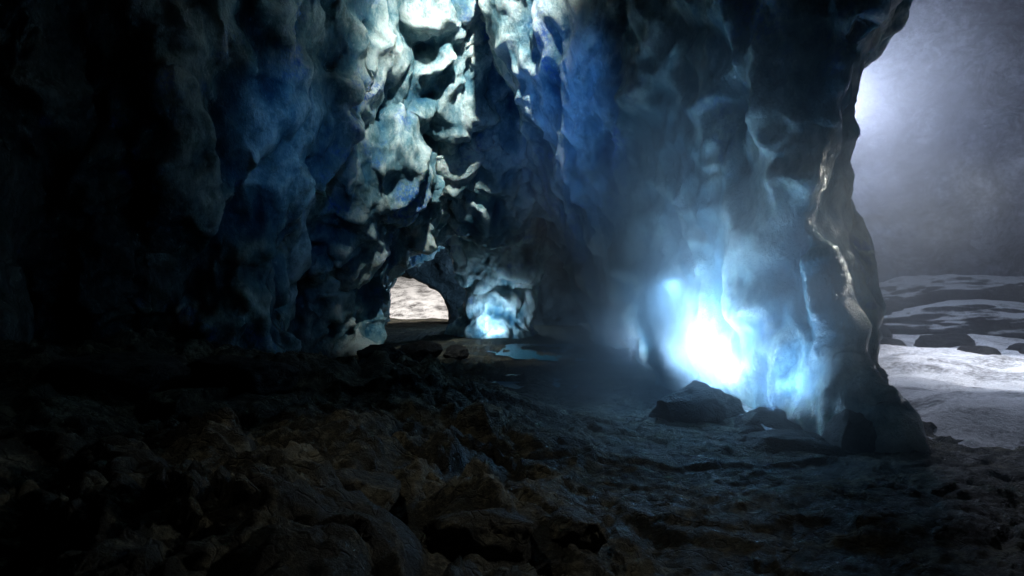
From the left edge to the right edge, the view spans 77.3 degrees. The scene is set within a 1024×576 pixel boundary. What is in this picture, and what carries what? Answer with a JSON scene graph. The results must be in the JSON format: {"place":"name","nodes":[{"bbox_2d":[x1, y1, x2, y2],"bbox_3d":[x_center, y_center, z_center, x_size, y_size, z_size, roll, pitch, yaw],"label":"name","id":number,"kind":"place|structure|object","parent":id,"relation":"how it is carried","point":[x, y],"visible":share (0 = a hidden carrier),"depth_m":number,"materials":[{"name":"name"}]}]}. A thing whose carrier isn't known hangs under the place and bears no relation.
{"place":"outdoors","nodes":[
{"label":"outdoors","id":0,"kind":"place"},
{"bbox_2d":[0,318,1023,575],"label":"ground","id":1,"kind":"structure","parent":0,"point":[184,478],"depth_m":5.21,"materials":[{"name":"grey stone"}]},
{"bbox_2d":[0,0,550,358],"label":"ice cave wall","id":2,"kind":"structure","parent":1,"relation":"on","point":[305,176],"depth_m":11.14,"materials":[{"name":"blue ice"}]},
{"bbox_2d":[334,468,400,510],"bbox_3d":[-1.097,1.498,4.601,0.606,0.426,0.732,0,0,-13],"label":"boulder","id":3,"kind":"object","parent":1,"relation":"on","point":[380,489],"visible":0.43,"depth_m":4.46,"materials":[{"name":"brown stone"}]},
{"bbox_2d":[357,344,405,362],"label":"boulder","id":4,"kind":"object","parent":1,"relation":"on","point":[390,349],"visible":0.48,"depth_m":13.34,"materials":[{"name":"black stone"}]},
{"bbox_2d":[389,277,447,318],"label":"snow bank","id":5,"kind":"structure","parent":1,"relation":"on","point":[412,298],"depth_m":41.15,"materials":[{"name":"white snow"}]},
{"bbox_2d":[398,340,442,361],"bbox_3d":[-2.205,1.559,15.197,1.206,0.640,0.992,0,0,-17],"label":"boulder","id":6,"kind":"object","parent":1,"relation":"on","point":[418,351],"visible":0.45,"depth_m":14.87,"materials":[{"name":"black stone"}]},
{"bbox_2d":[443,344,468,359],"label":"boulder","id":7,"kind":"object","parent":1,"relation":"on","point":[456,351],"visible":0.96,"depth_m":16.07,"materials":[{"name":"grey stone"}]},
{"bbox_2d":[421,508,533,560],"bbox_3d":[-0.221,1.600,4.155,0.661,0.377,0.557,0,0,-23],"label":"boulder","id":8,"kind":"object","parent":1,"relation":"on","point":[487,534],"visible":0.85,"depth_m":3.99,"materials":[{"name":"brown stone"}]},
{"bbox_2d":[401,248,588,325],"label":"rock wall","id":9,"kind":"structure","parent":1,"relation":"on","point":[558,303],"depth_m":30.98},
{"bbox_2d":[440,218,552,338],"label":"ice pillar","id":10,"kind":"structure","parent":1,"relation":"on","point":[500,284],"depth_m":23.39,"materials":[{"name":"blue ice"}]},
{"bbox_2d":[491,374,578,388],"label":"puddle","id":11,"kind":"object","parent":1,"relation":"on","point":[513,385],"visible":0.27,"depth_m":12.54,"materials":[{"name":"blue liquid"}]},
{"bbox_2d":[487,343,591,361],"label":"puddle","id":12,"kind":"object","parent":1,"relation":"on","point":[516,351],"visible":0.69,"depth_m":18.57,"materials":[{"name":"blue liquid"}]},
{"bbox_2d":[546,506,610,554],"bbox_3d":[0.431,1.669,4.409,0.469,0.278,0.417,0,0,-23],"label":"boulder","id":13,"kind":"object","parent":1,"relation":"on","point":[579,527],"visible":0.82,"depth_m":4.27,"materials":[{"name":"brown stone"}]},
{"bbox_2d":[648,380,746,423],"bbox_3d":[2.557,1.734,8.873,1.302,0.885,0.870,0,0,21],"label":"boulder","id":14,"kind":"object","parent":1,"relation":"on","point":[695,401],"visible":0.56,"depth_m":8.63,"materials":[{"name":"grey stone"}]},
{"bbox_2d":[733,407,802,433],"bbox_3d":[3.337,1.834,8.031,1.213,0.624,0.879,0,0,21],"label":"boulder","id":15,"kind":"object","parent":1,"relation":"on","point":[753,420],"visible":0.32,"depth_m":8.02,"materials":[{"name":"grey stone"}]},
{"bbox_2d":[739,429,839,455],"bbox_3d":[3.238,1.918,7.427,1.379,0.487,1.007,0,0,0],"label":"boulder","id":16,"kind":"object","parent":1,"relation":"on","point":[792,440],"visible":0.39,"depth_m":7.21,"materials":[{"name":"grey stone"}]},
{"bbox_2d":[577,323,1023,449],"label":"snow","id":17,"kind":"structure","parent":1,"relation":"on","point":[972,400],"depth_m":10.24,"materials":[{"name":"white snow"}]},
{"bbox_2d":[822,409,876,454],"bbox_3d":[3.814,1.745,7.265,0.496,0.780,0.583,0,0,0],"label":"boulder","id":18,"kind":"object","parent":1,"relation":"on","point":[849,432],"visible":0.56,"depth_m":7.04,"materials":[{"name":"grey stone"}]},
{"bbox_2d":[879,322,892,337],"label":"boulder","id":19,"kind":"object","parent":1,"relation":"on","point":[884,330],"visible":0.11,"depth_m":17.92,"materials":[{"name":"grey stone"}]},
{"bbox_2d":[880,336,906,346],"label":"boulder","id":20,"kind":"object","parent":1,"relation":"on","point":[887,340],"visible":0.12,"depth_m":15.66,"materials":[{"name":"grey stone"}]},
{"bbox_2d":[914,333,975,347],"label":"boulder","id":21,"kind":"object","parent":1,"relation":"on","point":[948,340],"visible":0.55,"depth_m":16.64,"materials":[{"name":"grey stone"}]},
{"bbox_2d":[879,274,1023,315],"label":"snow covered ledge","id":22,"kind":"object","parent":1,"relation":"on","point":[900,293],"visible":0.27,"depth_m":22.47,"materials":[{"name":"grey snow"}]},
{"bbox_2d":[882,299,1023,338],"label":"snow covered ledge","id":23,"kind":"object","parent":1,"relation":"on","point":[990,317],"visible":0.57,"depth_m":19.24,"materials":[{"name":"white snow"}]},
{"bbox_2d":[957,346,1000,354],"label":"boulder","id":24,"kind":"object","parent":1,"relation":"on","point":[984,350],"visible":0.24,"depth_m":14.30,"materials":[{"name":"grey stone"}]},
{"bbox_2d":[1006,343,1023,353],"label":"boulder","id":25,"kind":"object","parent":1,"relation":"on","point":[1019,347],"visible":0.3,"depth_m":15.36,"materials":[{"name":"grey stone"}]},
{"bbox_2d":[478,0,928,452],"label":"ice cave wall","id":26,"kind":"structure","parent":0,"point":[692,173],"depth_m":9.12,"materials":[{"name":"blue ice"}]},
{"bbox_2d":[851,0,1023,281],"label":"sky","id":27,"kind":"structure","parent":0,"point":[937,160],"depth_m":25.57,"materials":[{"name":"grey"}]}
]}

